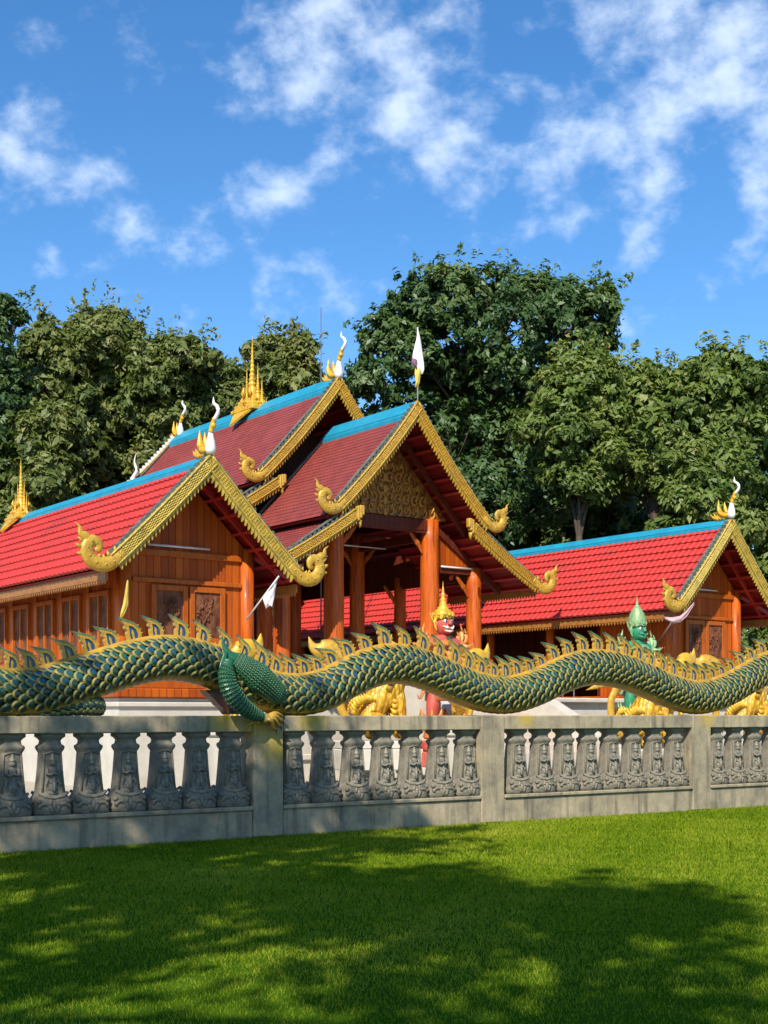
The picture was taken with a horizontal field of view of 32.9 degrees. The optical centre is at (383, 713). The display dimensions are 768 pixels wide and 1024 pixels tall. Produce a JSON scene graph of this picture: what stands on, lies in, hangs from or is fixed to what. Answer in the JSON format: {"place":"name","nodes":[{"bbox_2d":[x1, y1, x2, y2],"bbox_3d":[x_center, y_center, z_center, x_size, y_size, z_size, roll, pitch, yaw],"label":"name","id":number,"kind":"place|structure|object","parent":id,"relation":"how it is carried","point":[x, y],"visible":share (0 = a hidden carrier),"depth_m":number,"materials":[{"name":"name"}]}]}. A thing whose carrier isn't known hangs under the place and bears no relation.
{"place":"outdoors","nodes":[
{"label":"outdoors","id":0,"kind":"place"},
{"bbox_2d":[24,776,396,797],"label":"courtyard","id":1,"kind":"structure","parent":0,"point":[29,786],"depth_m":25.58,"materials":[{"name":"grey concrete"}]},
{"bbox_2d":[0,397,327,788],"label":"prayer pavilion","id":2,"kind":"structure","parent":1,"relation":"on","point":[197,539],"depth_m":25.88,"materials":[{"name":"red tile"}]},
{"bbox_2d":[0,608,7,666],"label":"window","id":3,"kind":"structure","parent":2,"relation":"in","point":[3,611],"depth_m":29.78,"materials":[{"name":"orange wood"}]},
{"bbox_2d":[12,604,30,666],"bbox_3d":[-8.059,-1.520,28.907,0.090,1.800,0.920,0,0,-37],"label":"window","id":4,"kind":"structure","parent":2,"relation":"in","point":[21,614],"depth_m":28.88,"materials":[{"name":"orange wood"}]},
{"bbox_2d":[35,599,55,664],"bbox_3d":[-7.244,-1.520,27.830,0.090,1.800,0.920,0,0,-37],"label":"window","id":5,"kind":"structure","parent":2,"relation":"in","point":[45,611],"depth_m":27.80,"materials":[{"name":"orange wood"}]},
{"bbox_2d":[61,595,81,658],"bbox_3d":[-6.428,-1.520,26.755,0.090,1.800,0.920,0,0,-37],"label":"window","id":6,"kind":"structure","parent":2,"relation":"in","point":[71,606],"depth_m":26.71,"materials":[{"name":"orange wood"}]},
{"bbox_2d":[88,590,110,647],"bbox_3d":[-5.614,-1.520,25.678,0.090,1.800,0.920,0,0,-37],"label":"window","id":7,"kind":"structure","parent":2,"relation":"in","point":[99,602],"depth_m":25.64,"materials":[{"name":"orange wood"}]},
{"bbox_2d":[120,579,128,617],"bbox_3d":[-4.819,-2.123,24.136,0.163,0.767,0.157,0,0,0],"label":"wall flag","id":8,"kind":"object","parent":2,"relation":"attached to","point":[125,604],"depth_m":24.09,"materials":[{"name":"yellow fabric"}]},
{"bbox_2d":[150,584,187,634],"bbox_3d":[-4.196,-1.595,25.427,0.800,1.850,0.072,0,0,-37],"label":"window","id":9,"kind":"structure","parent":2,"relation":"in","point":[165,600],"depth_m":25.40,"materials":[{"name":"orange wood"}]},
{"bbox_2d":[189,586,224,643],"bbox_3d":[-3.526,-1.595,25.934,0.800,1.850,0.072,0,0,-37],"label":"door","id":10,"kind":"structure","parent":2,"relation":"in","point":[206,605],"depth_m":25.94,"materials":[{"name":"orange wood"}]},
{"bbox_2d":[245,575,279,620],"bbox_3d":[-2.409,-2.295,25.748,0.766,0.869,0.132,0,0,17],"label":"wall flag","id":11,"kind":"object","parent":2,"relation":"attached to","point":[268,597],"depth_m":25.69,"materials":[{"name":"white fabric"}]},
{"bbox_2d":[206,633,262,785],"bbox_3d":[-2.711,-0.097,23.651,1.767,2.799,0.742,0,0,-38],"label":"golden swan","id":12,"kind":"object","parent":1,"relation":"on","point":[212,739],"visible":0.06,"depth_m":23.43,"materials":[{"name":"gold metal"}]},
{"bbox_2d":[308,635,422,770],"bbox_3d":[-0.409,-0.259,26.896,2.391,2.822,1.042,0,0,-18],"label":"guardian lion","id":13,"kind":"object","parent":1,"relation":"on","point":[389,700],"visible":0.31,"depth_m":26.66},
{"bbox_2d":[0,715,767,852],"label":"balustrade fence","id":14,"kind":"object","parent":1,"relation":"on","point":[261,787],"visible":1,"depth_m":16.09,"materials":[{"name":"concrete"}]},
{"bbox_2d":[0,614,767,732],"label":"naga statue","id":15,"kind":"object","parent":14,"relation":"on","point":[241,682],"visible":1,"depth_m":15.92,"materials":[{"name":"green ceramic"}]},
{"bbox_2d":[127,332,642,779],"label":"temple hall","id":16,"kind":"structure","parent":1,"relation":"on","point":[387,501],"depth_m":34.48,"materials":[{"name":"red tile"}]},
{"bbox_2d":[317,333,324,641],"bbox_3d":[-1.914,-6.450,39.500,0.240,11.800,0.057,0,0,0],"label":"antenna mast","id":17,"kind":"object","parent":16,"relation":"attached to","point":[321,580],"visible":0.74,"depth_m":39.48,"materials":[{"name":"grey metal"}]},
{"bbox_2d":[411,327,423,400],"bbox_3d":[0.848,-8.730,32.611,0.319,1.959,0.101,0,0,-7],"label":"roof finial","id":18,"kind":"object","parent":16,"relation":"attached to","point":[417,361],"visible":1,"depth_m":32.62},
{"bbox_2d":[396,586,473,774],"bbox_3d":[1.267,-0.771,27.363,1.584,4.053,1.320,0,0,-32],"label":"giant statue","id":19,"kind":"object","parent":1,"relation":"on","point":[442,615],"visible":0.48,"depth_m":27.19,"materials":[{"name":"red ceramic"}]},
{"bbox_2d":[446,644,489,776],"bbox_3d":[1.688,-0.054,26.251,1.767,2.799,0.742,0,0,-38],"label":"golden swan","id":20,"kind":"object","parent":1,"relation":"on","point":[461,710],"visible":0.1,"depth_m":26.03,"materials":[{"name":"gold metal"}]},
{"bbox_2d":[301,477,767,740],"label":"prayer pavilion","id":21,"kind":"structure","parent":1,"relation":"on","point":[711,571],"depth_m":35.98,"materials":[{"name":"red tile"}]},
{"bbox_2d":[655,603,693,647],"bbox_3d":[7.293,-2.237,32.724,1.004,1.161,0.333,0,0,17],"label":"wall flag","id":22,"kind":"object","parent":21,"relation":"attached to","point":[677,619],"depth_m":32.70,"materials":[{"name":"white fabric"}]},
{"bbox_2d":[684,620,704,657],"bbox_3d":[8.355,-1.595,34.934,0.800,1.850,0.072,0,0,-37],"label":"door","id":23,"kind":"structure","parent":21,"relation":"in","point":[694,630],"depth_m":34.92,"materials":[{"name":"orange wood"}]},
{"bbox_2d":[705,621,724,666],"bbox_3d":[9.024,-1.595,35.437,0.800,1.850,0.072,0,0,-37],"label":"door","id":24,"kind":"structure","parent":21,"relation":"in","point":[714,631],"depth_m":35.43,"materials":[{"name":"orange wood"}]},
{"bbox_2d":[505,326,649,540],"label":"broadleaf tree","id":25,"kind":"object","parent":1,"relation":"on","point":[569,426],"visible":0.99,"depth_m":45.18,"materials":[{"name":"green plant"}]},
{"bbox_2d":[587,652,669,758],"bbox_3d":[5.617,-0.019,29.496,2.391,2.822,1.042,0,0,-18],"label":"guardian lion","id":26,"kind":"object","parent":1,"relation":"on","point":[640,706],"visible":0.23,"depth_m":29.30},
{"bbox_2d":[617,600,662,747],"bbox_3d":[6.136,-0.891,31.363,1.584,3.904,1.320,0,0,-34],"label":"giant statue","id":27,"kind":"object","parent":1,"relation":"on","point":[636,623],"visible":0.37,"depth_m":31.22,"materials":[{"name":"green ceramic"}]},
{"bbox_2d":[608,339,711,523],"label":"broadleaf tree","id":28,"kind":"object","parent":1,"relation":"on","point":[650,379],"visible":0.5,"depth_m":45.78,"materials":[{"name":"green plant"}]},
{"bbox_2d":[655,649,695,748],"bbox_3d":[6.761,-0.135,29.851,1.767,2.799,0.742,0,0,-38],"label":"golden swan","id":29,"kind":"object","parent":1,"relation":"on","point":[687,657],"visible":0.06,"depth_m":29.88,"materials":[{"name":"gold metal"}]},
{"bbox_2d":[642,421,766,653],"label":"broadleaf tree","id":30,"kind":"object","parent":1,"relation":"on","point":[706,469],"visible":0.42,"depth_m":43.47,"materials":[{"name":"green plant"}]},
{"bbox_2d":[656,329,767,504],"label":"broadleaf tree","id":31,"kind":"object","parent":1,"relation":"on","point":[735,387],"visible":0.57,"depth_m":45.17,"materials":[{"name":"green plant"}]},
{"bbox_2d":[690,651,767,749],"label":"guardian lion","id":32,"kind":"object","parent":1,"relation":"on","point":[756,703],"visible":0.15,"depth_m":31.18},
{"bbox_2d":[741,340,767,654],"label":"broadleaf tree","id":33,"kind":"object","parent":1,"relation":"on","point":[761,550],"visible":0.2,"depth_m":47.89,"materials":[{"name":"green plant"}]},
{"bbox_2d":[0,805,767,1023],"bbox_3d":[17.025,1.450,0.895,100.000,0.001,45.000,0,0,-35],"label":"lawn","id":34,"kind":"structure","parent":0,"point":[16,994],"depth_m":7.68,"materials":[{"name":"green plant"}]},
{"bbox_2d":[0,0,767,699],"label":"sky","id":35,"kind":"structure","parent":0,"point":[233,163],"materials":[{"name":"blue"}]},
{"label":"ground","id":36,"kind":"structure","parent":0,"visible":0},
{"bbox_2d":[1,341,22,389],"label":"forest tree","id":37,"kind":"object","parent":36,"relation":"on","point":[14,368],"visible":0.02,"depth_m":59.31,"materials":[{"name":"green plant"}]},
{"bbox_2d":[0,285,42,527],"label":"evergreen tree","id":38,"kind":"object","parent":36,"relation":"on","point":[14,398],"visible":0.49,"depth_m":45.94,"materials":[{"name":"green plant"}]},
{"bbox_2d":[0,387,86,523],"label":"teak tree","id":39,"kind":"object","parent":36,"relation":"on","point":[46,443],"visible":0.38,"depth_m":44.31,"materials":[{"name":"green plant"}]},
{"bbox_2d":[12,295,128,500],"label":"teak tree","id":40,"kind":"object","parent":36,"relation":"on","point":[55,356],"visible":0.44,"depth_m":48.33,"materials":[{"name":"green plant"}]},
{"bbox_2d":[62,279,150,488],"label":"teak tree","id":41,"kind":"object","parent":36,"relation":"on","point":[113,323],"visible":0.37,"depth_m":50.13,"materials":[{"name":"green plant"}]},
{"bbox_2d":[103,314,230,480],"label":"teak tree","id":42,"kind":"object","parent":36,"relation":"on","point":[170,372],"visible":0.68,"depth_m":49.15,"materials":[{"name":"green plant"}]},
{"bbox_2d":[205,356,271,423],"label":"teak tree","id":43,"kind":"object","parent":36,"relation":"on","point":[231,373],"visible":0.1,"depth_m":53.44,"materials":[{"name":"green plant"}]},
{"bbox_2d":[229,315,328,670],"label":"teak tree","id":44,"kind":"object","parent":36,"relation":"on","point":[284,364],"visible":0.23,"depth_m":49.38,"materials":[{"name":"green plant"}]},
{"bbox_2d":[240,357,325,400],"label":"forest tree","id":45,"kind":"object","parent":36,"relation":"on","point":[323,373],"depth_m":59.17,"materials":[{"name":"green plant"}]},
{"bbox_2d":[421,404,461,464],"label":"forest tree","id":46,"kind":"object","parent":36,"relation":"on","point":[446,434],"depth_m":63.39,"materials":[{"name":"green plant"}]},
{"bbox_2d":[342,242,633,547],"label":"umbrella tree","id":47,"kind":"object","parent":36,"relation":"on","point":[466,386],"visible":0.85,"depth_m":49.28,"materials":[{"name":"green plant"}]},
{"bbox_2d":[458,389,534,492],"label":"forest tree","id":48,"kind":"object","parent":36,"relation":"on","point":[489,444],"depth_m":60.91,"materials":[{"name":"green plant"}]},
{"bbox_2d":[473,461,574,550],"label":"forest tree","id":49,"kind":"object","parent":36,"relation":"on","point":[533,539],"visible":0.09,"depth_m":54.12,"materials":[{"name":"green plant"}]},
{"bbox_2d":[533,487,666,545],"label":"forest tree","id":50,"kind":"object","parent":36,"relation":"on","point":[614,518],"visible":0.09,"depth_m":51.99,"materials":[{"name":"green plant"}]},
{"bbox_2d":[741,497,762,654],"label":"forest tree","id":51,"kind":"object","parent":36,"relation":"on","point":[754,546],"visible":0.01,"depth_m":61.19,"materials":[{"name":"green plant"}]},
{"bbox_2d":[746,472,767,698],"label":"forest tree","id":52,"kind":"object","parent":36,"relation":"on","point":[755,551],"visible":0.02,"depth_m":62.20,"materials":[{"name":"green plant"}]}
]}

